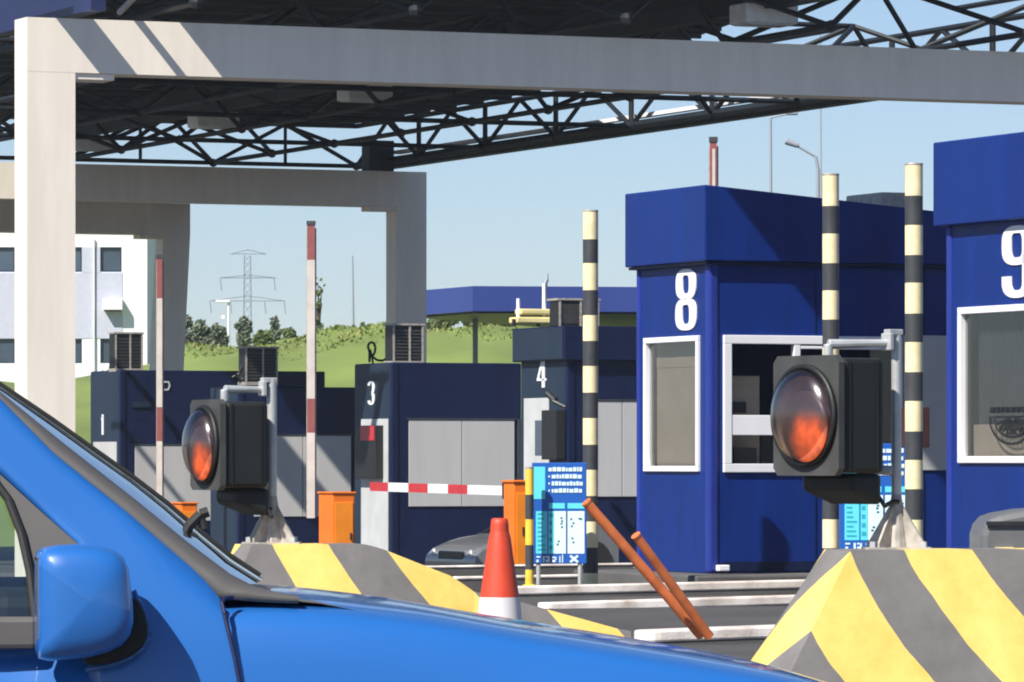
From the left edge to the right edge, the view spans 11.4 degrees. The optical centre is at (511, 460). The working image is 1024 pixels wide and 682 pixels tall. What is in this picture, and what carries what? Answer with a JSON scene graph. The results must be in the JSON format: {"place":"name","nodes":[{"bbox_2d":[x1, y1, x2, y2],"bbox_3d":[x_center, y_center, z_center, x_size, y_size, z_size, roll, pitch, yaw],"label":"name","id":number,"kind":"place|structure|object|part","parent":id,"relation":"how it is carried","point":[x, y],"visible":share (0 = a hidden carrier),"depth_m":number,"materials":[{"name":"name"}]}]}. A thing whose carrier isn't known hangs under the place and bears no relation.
{"place":"outdoors","nodes":[
{"label":"outdoors","id":0,"kind":"place"},
{"bbox_2d":[0,325,534,551],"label":"hill","id":1,"kind":"structure","parent":0,"point":[337,365],"depth_m":159.02,"materials":[{"name":"green plant"}]},
{"bbox_2d":[0,233,155,382],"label":"office building","id":2,"kind":"structure","parent":1,"relation":"on","point":[114,278],"depth_m":186.00,"materials":[{"name":"paint"}]},
{"bbox_2d":[0,247,14,271],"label":"window","id":3,"kind":"structure","parent":2,"relation":"in","point":[7,254],"depth_m":186.10,"materials":[{"name":"glass"}]},
{"bbox_2d":[0,339,14,362],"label":"window","id":4,"kind":"structure","parent":2,"relation":"in","point":[7,346],"depth_m":186.10,"materials":[{"name":"glass"}]},
{"bbox_2d":[75,247,81,271],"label":"window","id":5,"kind":"structure","parent":2,"relation":"in","point":[78,250],"depth_m":186.10,"materials":[{"name":"glass"}]},
{"bbox_2d":[75,339,81,362],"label":"window","id":6,"kind":"structure","parent":2,"relation":"in","point":[78,342],"depth_m":186.10,"materials":[{"name":"glass"}]},
{"bbox_2d":[100,339,108,362],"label":"window","id":7,"kind":"structure","parent":2,"relation":"in","point":[104,343],"depth_m":186.10,"materials":[{"name":"glass"}]},
{"bbox_2d":[100,247,121,271],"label":"window","id":8,"kind":"structure","parent":2,"relation":"in","point":[110,257],"depth_m":186.10,"materials":[{"name":"glass"}]},
{"bbox_2d":[185,314,193,343],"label":"tree","id":9,"kind":"object","parent":1,"relation":"on","point":[188,333],"visible":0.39,"depth_m":171.91,"materials":[{"name":"green plant"}]},
{"bbox_2d":[191,319,210,344],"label":"tree","id":10,"kind":"object","parent":1,"relation":"on","point":[201,331],"visible":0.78,"depth_m":173.86,"materials":[{"name":"green plant"}]},
{"bbox_2d":[204,322,229,346],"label":"tree","id":11,"kind":"object","parent":1,"relation":"on","point":[219,335],"visible":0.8,"depth_m":172.87,"materials":[{"name":"green plant"}]},
{"bbox_2d":[216,300,230,345],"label":"lamp post","id":12,"kind":"object","parent":1,"relation":"on","point":[228,314],"visible":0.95,"depth_m":175.96,"materials":[{"name":"white metal"}]},
{"bbox_2d":[233,316,252,346],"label":"tree","id":13,"kind":"object","parent":1,"relation":"on","point":[243,333],"visible":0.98,"depth_m":175.90,"materials":[{"name":"green plant"}]},
{"bbox_2d":[209,249,285,339],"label":"power pylon","id":14,"kind":"object","parent":1,"relation":"on","point":[244,294],"visible":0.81,"depth_m":1499.78,"materials":[{"name":"silver metal"}]},
{"bbox_2d":[251,329,276,345],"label":"bush","id":15,"kind":"object","parent":1,"relation":"on","point":[260,336],"visible":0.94,"depth_m":169.86,"materials":[{"name":"green plant"}]},
{"bbox_2d":[269,315,282,341],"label":"tree","id":16,"kind":"object","parent":1,"relation":"on","point":[275,329],"visible":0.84,"depth_m":176.88,"materials":[{"name":"green plant"}]},
{"bbox_2d":[280,327,298,338],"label":"bush","id":17,"kind":"object","parent":1,"relation":"on","point":[290,332],"visible":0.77,"depth_m":171.90,"materials":[{"name":"green plant"}]},
{"bbox_2d":[316,277,325,330],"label":"sapling","id":18,"kind":"object","parent":1,"relation":"on","point":[319,324],"visible":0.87,"depth_m":169.95,"materials":[{"name":"green plant"}]},
{"bbox_2d":[352,256,354,324],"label":"thin mast","id":19,"kind":"object","parent":1,"relation":"on","point":[353,319],"visible":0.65,"depth_m":259.94,"materials":[{"name":"grey"}]},
{"bbox_2d":[352,322,371,327],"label":"bush","id":20,"kind":"object","parent":1,"relation":"on","point":[362,324],"visible":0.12,"depth_m":172.94,"materials":[{"name":"green plant"}]},
{"bbox_2d":[427,319,459,328],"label":"bush","id":21,"kind":"object","parent":1,"relation":"on","point":[434,323],"visible":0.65,"depth_m":164.82,"materials":[{"name":"green plant"}]},
{"bbox_2d":[461,321,488,327],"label":"bush","id":22,"kind":"object","parent":1,"relation":"on","point":[468,324],"visible":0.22,"depth_m":167.88,"materials":[{"name":"green plant"}]},
{"bbox_2d":[819,35,821,197],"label":"tall mast","id":23,"kind":"object","parent":1,"relation":"on","point":[820,150],"visible":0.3,"depth_m":159.97,"materials":[{"name":"grey metal"}]},
{"bbox_2d":[184,321,533,360],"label":"bushes","id":24,"kind":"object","parent":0,"point":[297,339],"depth_m":163.73,"materials":[{"name":"green plant"}]},
{"bbox_2d":[0,552,795,660],"bbox_3d":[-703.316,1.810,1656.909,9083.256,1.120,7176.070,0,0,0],"label":"ground","id":25,"kind":"structure","parent":0,"point":[631,620],"depth_m":41.28,"materials":[{"name":"grey asphalt"}]},
{"bbox_2d":[0,573,14,576],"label":"island","id":26,"kind":"structure","parent":25,"relation":"on","point":[7,574],"depth_m":91.98,"materials":[{"name":"concrete"}]},
{"bbox_2d":[91,370,324,536],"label":"toll booth","id":27,"kind":"object","parent":26,"relation":"on","point":[123,418],"visible":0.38,"depth_m":92.68,"materials":[{"name":"metal"}]},
{"bbox_2d":[107,332,143,371],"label":"air conditioner","id":28,"kind":"object","parent":27,"relation":"on","point":[125,350],"visible":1,"depth_m":92.66,"materials":[{"name":"grey metal"}]},
{"bbox_2d":[0,200,189,369],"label":"portal frame","id":29,"kind":"object","parent":25,"relation":"on","point":[166,226],"visible":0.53,"depth_m":130.43,"materials":[{"name":"concrete"}]},
{"bbox_2d":[171,502,198,517],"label":"barrier cabinet","id":30,"kind":"object","parent":25,"relation":"on","point":[188,509],"visible":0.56,"depth_m":83.78,"materials":[{"name":"orange metal"}]},
{"bbox_2d":[156,255,163,496],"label":"raised barrier arm","id":31,"kind":"object","parent":30,"relation":"attached to","point":[160,376],"visible":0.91,"depth_m":84.98},
{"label":"door","id":32,"kind":"part","parent":30,"relation":"part of","materials":[{"name":"orange metal"}]},
{"bbox_2d":[0,162,426,362],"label":"portal frame","id":33,"kind":"object","parent":25,"relation":"on","point":[399,198],"visible":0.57,"depth_m":115.18,"materials":[{"name":"concrete"}]},
{"bbox_2d":[0,0,1023,170],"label":"toll canopy","id":34,"kind":"object","parent":33,"relation":"on","point":[116,107],"visible":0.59,"depth_m":96.43,"materials":[{"name":"metal"}]},
{"bbox_2d":[75,139,111,151],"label":"floodlight","id":35,"kind":"object","parent":34,"relation":"attached to","point":[83,145],"visible":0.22,"depth_m":113.17,"materials":[{"name":"metal"}]},
{"bbox_2d":[188,112,238,129],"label":"floodlight","id":36,"kind":"object","parent":34,"relation":"attached to","point":[216,123],"visible":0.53,"depth_m":105.42,"materials":[{"name":"metal"}]},
{"bbox_2d":[337,85,392,102],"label":"floodlight","id":37,"kind":"object","parent":34,"relation":"attached to","point":[354,96],"visible":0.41,"depth_m":97.85,"materials":[{"name":"metal"}]},
{"bbox_2d":[729,2,797,27],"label":"floodlight","id":38,"kind":"object","parent":34,"relation":"attached to","point":[749,14],"visible":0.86,"depth_m":80.73,"materials":[{"name":"white paint"}]},
{"bbox_2d":[317,492,355,542],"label":"barrier cabinet","id":39,"kind":"object","parent":25,"relation":"on","point":[336,517],"visible":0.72,"depth_m":74.25,"materials":[{"name":"orange metal"}]},
{"bbox_2d":[306,221,315,517],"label":"raised barrier arm","id":40,"kind":"object","parent":39,"relation":"attached to","point":[310,370],"visible":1,"depth_m":74.98},
{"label":"door","id":41,"kind":"part","parent":39,"relation":"part of","materials":[{"name":"orange metal"}]},
{"bbox_2d":[0,381,824,681],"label":"blue car","id":42,"kind":"object","parent":25,"relation":"on","point":[130,577],"visible":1,"depth_m":10.25,"materials":[{"name":"blue paint"}]},
{"bbox_2d":[231,543,630,637],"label":"crash block","id":43,"kind":"structure","parent":25,"relation":"on","point":[364,569],"depth_m":22.98,"materials":[{"name":"yellow concrete"}]},
{"bbox_2d":[182,378,301,543],"bbox_3d":[-1.200,0.005,23.145,0.578,0.759,0.377,0,0,-25],"label":"signal lamp","id":44,"kind":"object","parent":43,"relation":"on","point":[232,452],"visible":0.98,"depth_m":23.00,"materials":[{"name":"black plastic"}]},
{"bbox_2d":[478,518,521,619],"bbox_3d":[-0.053,0.748,21.900,0.440,1.004,0.440,0,0,0],"label":"traffic cone","id":45,"kind":"object","parent":25,"relation":"on","point":[499,596],"visible":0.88,"depth_m":21.84,"materials":[{"name":"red plastic"}]},
{"bbox_2d":[501,480,524,563],"bbox_3d":[0.047,0.863,59.995,0.225,1.267,0.364,0,0,-23],"label":"barrier cabinet","id":46,"kind":"object","parent":25,"relation":"on","point":[514,502],"visible":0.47,"depth_m":59.84,"materials":[{"name":"orange metal"}]},
{"bbox_2d":[370,482,503,498],"bbox_3d":[-0.872,0.357,62.260,0.160,0.200,4.539,0,0,-23],"label":"lowered barrier arm","id":47,"kind":"object","parent":46,"relation":"attached to","point":[441,488],"visible":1,"depth_m":62.23},
{"bbox_3d":[0.114,0.878,59.843,0.125,0.997,0.029,0,0,-23],"label":"door","id":48,"kind":"part","parent":46,"relation":"part of","materials":[{"name":"orange metal"}]},
{"bbox_2d":[453,574,577,592],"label":"kerb","id":49,"kind":"structure","parent":25,"relation":"on","point":[473,583],"depth_m":51.48,"materials":[{"name":"white paint"}]},
{"bbox_2d":[15,17,1023,576],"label":"portal frame","id":50,"kind":"object","parent":25,"relation":"on","point":[55,59],"visible":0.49,"depth_m":77.46,"materials":[{"name":"concrete"}]},
{"bbox_2d":[425,524,618,565],"bbox_3d":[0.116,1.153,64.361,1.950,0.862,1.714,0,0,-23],"label":"parked car","id":51,"kind":"object","parent":25,"relation":"on","point":[469,550],"visible":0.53,"depth_m":63.93,"materials":[{"name":"silver metal"}]},
{"bbox_2d":[522,466,536,585],"bbox_3d":[0.161,0.652,47.200,0.170,1.196,0.170,0,0,0],"label":"banded post","id":52,"kind":"object","parent":25,"relation":"on","point":[529,525],"visible":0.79,"depth_m":47.17,"materials":[{"name":"yellow metal"}]},
{"bbox_2d":[427,563,632,576],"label":"kerb","id":53,"kind":"structure","parent":25,"relation":"on","point":[478,570],"depth_m":56.80,"materials":[{"name":"white paint"}]},
{"bbox_2d":[427,286,636,362],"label":"station canopy","id":54,"kind":"object","parent":25,"relation":"on","point":[475,305],"visible":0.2,"depth_m":132.64,"materials":[{"name":"blue metal"}]},
{"bbox_2d":[532,463,586,584],"bbox_3d":[0.438,0.635,47.430,0.506,1.230,0.057,0,0,-2],"label":"information sign","id":55,"kind":"object","parent":25,"relation":"on","point":[560,516],"visible":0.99,"depth_m":47.41,"materials":[{"name":"blue metal"}]},
{"bbox_2d":[583,209,597,583],"bbox_3d":[0.736,-0.551,48.000,0.148,3.603,0.148,0,0,0],"label":"striped pole","id":56,"kind":"object","parent":25,"relation":"on","point":[590,348],"visible":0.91,"depth_m":47.94,"materials":[{"name":"white metal"}]},
{"bbox_2d":[582,498,702,639],"bbox_3d":[0.824,0.679,31.948,0.840,0.891,0.068,0,0,-23],"label":"orange rod","id":57,"kind":"object","parent":25,"relation":"on","point":[631,555],"visible":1,"depth_m":31.91,"materials":[{"name":"paint"}]},
{"bbox_2d":[518,579,804,597],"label":"kerb","id":58,"kind":"structure","parent":25,"relation":"on","point":[773,587],"depth_m":47.28,"materials":[{"name":"white paint"}]},
{"bbox_2d":[538,595,794,608],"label":"kerb","id":59,"kind":"structure","parent":25,"relation":"on","point":[776,600],"depth_m":43.71,"materials":[{"name":"white paint"}]},
{"bbox_2d":[631,532,713,639],"bbox_3d":[0.996,0.778,31.748,0.606,0.679,0.065,0,0,-33],"label":"orange rod","id":60,"kind":"object","parent":25,"relation":"on","point":[690,610],"visible":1,"depth_m":31.72,"materials":[{"name":"paint"}]},
{"bbox_2d":[573,569,809,583],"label":"island","id":61,"kind":"structure","parent":25,"relation":"on","point":[614,576],"depth_m":49.87,"materials":[{"name":"concrete"}]},
{"bbox_2d":[625,185,946,572],"bbox_3d":[3.046,-0.795,51.398,3.340,3.790,1.904,0,0,-23],"label":"toll booth","id":62,"kind":"object","parent":61,"relation":"on","point":[729,295],"visible":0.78,"depth_m":50.47,"materials":[{"name":"blue paint"}]},
{"bbox_2d":[643,335,699,471],"bbox_3d":[1.632,-0.548,50.819,0.145,1.357,1.291,0,0,-23],"label":"window","id":63,"kind":"structure","parent":62,"relation":"in","point":[678,357],"depth_m":50.98,"materials":[{"name":"white paint"}]},
{"bbox_2d":[723,335,902,471],"bbox_3d":[2.959,-0.555,50.444,1.957,1.344,0.085,0,0,-23],"label":"window","id":64,"kind":"structure","parent":62,"relation":"in","point":[732,424],"depth_m":50.12,"materials":[{"name":"white paint"}]},
{"bbox_2d":[634,624,775,644],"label":"kerb","id":65,"kind":"structure","parent":25,"relation":"on","point":[752,634],"depth_m":34.77,"materials":[{"name":"white paint"}]},
{"bbox_2d":[709,137,717,185],"bbox_3d":[2.285,-1.422,58.013,0.109,4.487,0.085,0,0,0],"label":"raised barrier arm","id":66,"kind":"object","parent":25,"relation":"on","point":[713,163],"visible":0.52,"depth_m":57.98},
{"bbox_2d":[769,112,797,191],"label":"lamp post","id":67,"kind":"object","parent":25,"relation":"on","point":[770,153],"visible":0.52,"depth_m":119.98,"materials":[{"name":"grey"}]},
{"bbox_2d":[785,138,819,197],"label":"lamp post","id":68,"kind":"object","parent":25,"relation":"on","point":[790,142],"visible":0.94,"depth_m":123.97,"materials":[{"name":"grey metal"}]},
{"bbox_2d":[822,173,838,551],"bbox_3d":[2.776,-0.627,44.600,0.149,3.754,0.149,0,0,0],"label":"striped pole","id":69,"kind":"object","parent":25,"relation":"on","point":[830,300],"visible":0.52,"depth_m":44.54,"materials":[{"name":"white metal"}]},
{"bbox_2d":[839,443,904,548],"bbox_3d":[3.087,0.552,43.632,0.596,1.395,0.058,0,0,-2],"label":"price board","id":70,"kind":"object","parent":25,"relation":"on","point":[858,524],"visible":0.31,"depth_m":43.60,"materials":[{"name":"blue"}]},
{"bbox_2d":[751,548,1023,681],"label":"crash block","id":71,"kind":"structure","parent":25,"relation":"on","point":[911,615],"depth_m":19.99,"materials":[{"name":"yellow concrete"}]},
{"bbox_2d":[770,329,931,548],"bbox_3d":[1.359,-0.080,20.273,0.647,0.878,0.445,0,0,-22],"label":"signal lamp","id":72,"kind":"object","parent":71,"relation":"on","point":[826,415],"visible":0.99,"depth_m":20.14,"materials":[{"name":"black plastic"}]},
{"bbox_2d":[905,163,922,538],"bbox_3d":[3.336,-0.611,42.500,0.153,3.722,0.153,0,0,0],"label":"striped pole","id":73,"kind":"object","parent":25,"relation":"on","point":[914,340],"visible":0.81,"depth_m":42.44,"materials":[{"name":"white metal"}]},
{"bbox_2d":[969,508,1023,547],"bbox_3d":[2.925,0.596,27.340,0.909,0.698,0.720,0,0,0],"label":"parked car","id":74,"kind":"object","parent":25,"relation":"on","point":[1002,529],"visible":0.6,"depth_m":27.00,"materials":[{"name":"grey metal"}]},
{"bbox_2d":[0,0,1023,346],"label":"sky","id":75,"kind":"structure","parent":0,"point":[514,218],"materials":[{"name":"blue"}]},
{"bbox_2d":[901,407,929,447],"bbox_3d":[3.393,0.400,43.264,0.220,1.700,0.180,0,0,-23],"label":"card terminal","id":76,"kind":"object","parent":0,"point":[926,427],"visible":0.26,"depth_m":43.21,"materials":[{"name":"red"}]},
{"bbox_2d":[933,132,1023,547],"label":"toll booth","id":77,"kind":"object","parent":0,"point":[978,197],"visible":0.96,"depth_m":44.97,"materials":[{"name":"blue paint"}]},
{"bbox_2d":[957,304,1023,462],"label":"window","id":78,"kind":"structure","parent":77,"relation":"in","point":[999,434],"depth_m":44.94,"materials":[{"name":"white paint"}]},
{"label":"island","id":79,"kind":"structure","parent":0,"visible":0},
{"bbox_2d":[211,387,354,552],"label":"toll booth","id":80,"kind":"object","parent":79,"relation":"on","point":[335,443],"visible":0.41,"depth_m":86.19,"materials":[{"name":"metal"}]},
{"bbox_2d":[237,346,278,385],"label":"air conditioner","id":81,"kind":"object","parent":80,"relation":"on","point":[257,363],"visible":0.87,"depth_m":86.14,"materials":[{"name":"grey metal"}]},
{"bbox_2d":[232,365,241,380],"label":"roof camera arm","id":82,"kind":"object","parent":81,"relation":"attached to","point":[238,376],"visible":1,"depth_m":86.18},
{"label":"island","id":83,"kind":"structure","parent":0,"visible":0},
{"bbox_2d":[355,362,520,564],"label":"toll booth","id":84,"kind":"object","parent":83,"relation":"on","point":[443,423],"visible":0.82,"depth_m":79.39,"materials":[{"name":"metal"}]},
{"bbox_2d":[367,341,384,362],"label":"cable loop","id":85,"kind":"object","parent":84,"relation":"on","point":[371,356],"visible":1,"depth_m":79.98,"materials":[{"name":"black plastic"}]},
{"bbox_2d":[383,323,424,362],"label":"air conditioner","id":86,"kind":"object","parent":84,"relation":"on","point":[404,342],"visible":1,"depth_m":79.40,"materials":[{"name":"grey metal"}]},
{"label":"island","id":87,"kind":"structure","parent":0,"visible":0},
{"bbox_2d":[513,326,636,565],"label":"toll booth","id":88,"kind":"object","parent":87,"relation":"on","point":[550,359],"visible":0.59,"depth_m":72.18,"materials":[{"name":"metal"}]},
{"bbox_2d":[509,283,549,325],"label":"beacon rack","id":89,"kind":"object","parent":88,"relation":"on","point":[537,321],"visible":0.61,"depth_m":73.48,"materials":[{"name":"yellow metal"}]},
{"bbox_2d":[543,274,548,304],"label":"roof antenna","id":90,"kind":"object","parent":89,"relation":"on","point":[546,280],"visible":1,"depth_m":73.69,"materials":[{"name":"grey metal"}]},
{"bbox_2d":[535,420,541,454],"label":"slot window","id":91,"kind":"structure","parent":88,"relation":"in","point":[538,423],"depth_m":72.79,"materials":[{"name":"blue glass"}]},
{"bbox_2d":[545,390,566,408],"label":"sensor arm","id":92,"kind":"object","parent":88,"relation":"attached to","point":[551,396],"visible":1,"depth_m":70.88},
{"bbox_2d":[547,298,600,325],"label":"air conditioner","id":93,"kind":"object","parent":88,"relation":"on","point":[566,311],"visible":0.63,"depth_m":72.24,"materials":[{"name":"grey metal"}]}
]}

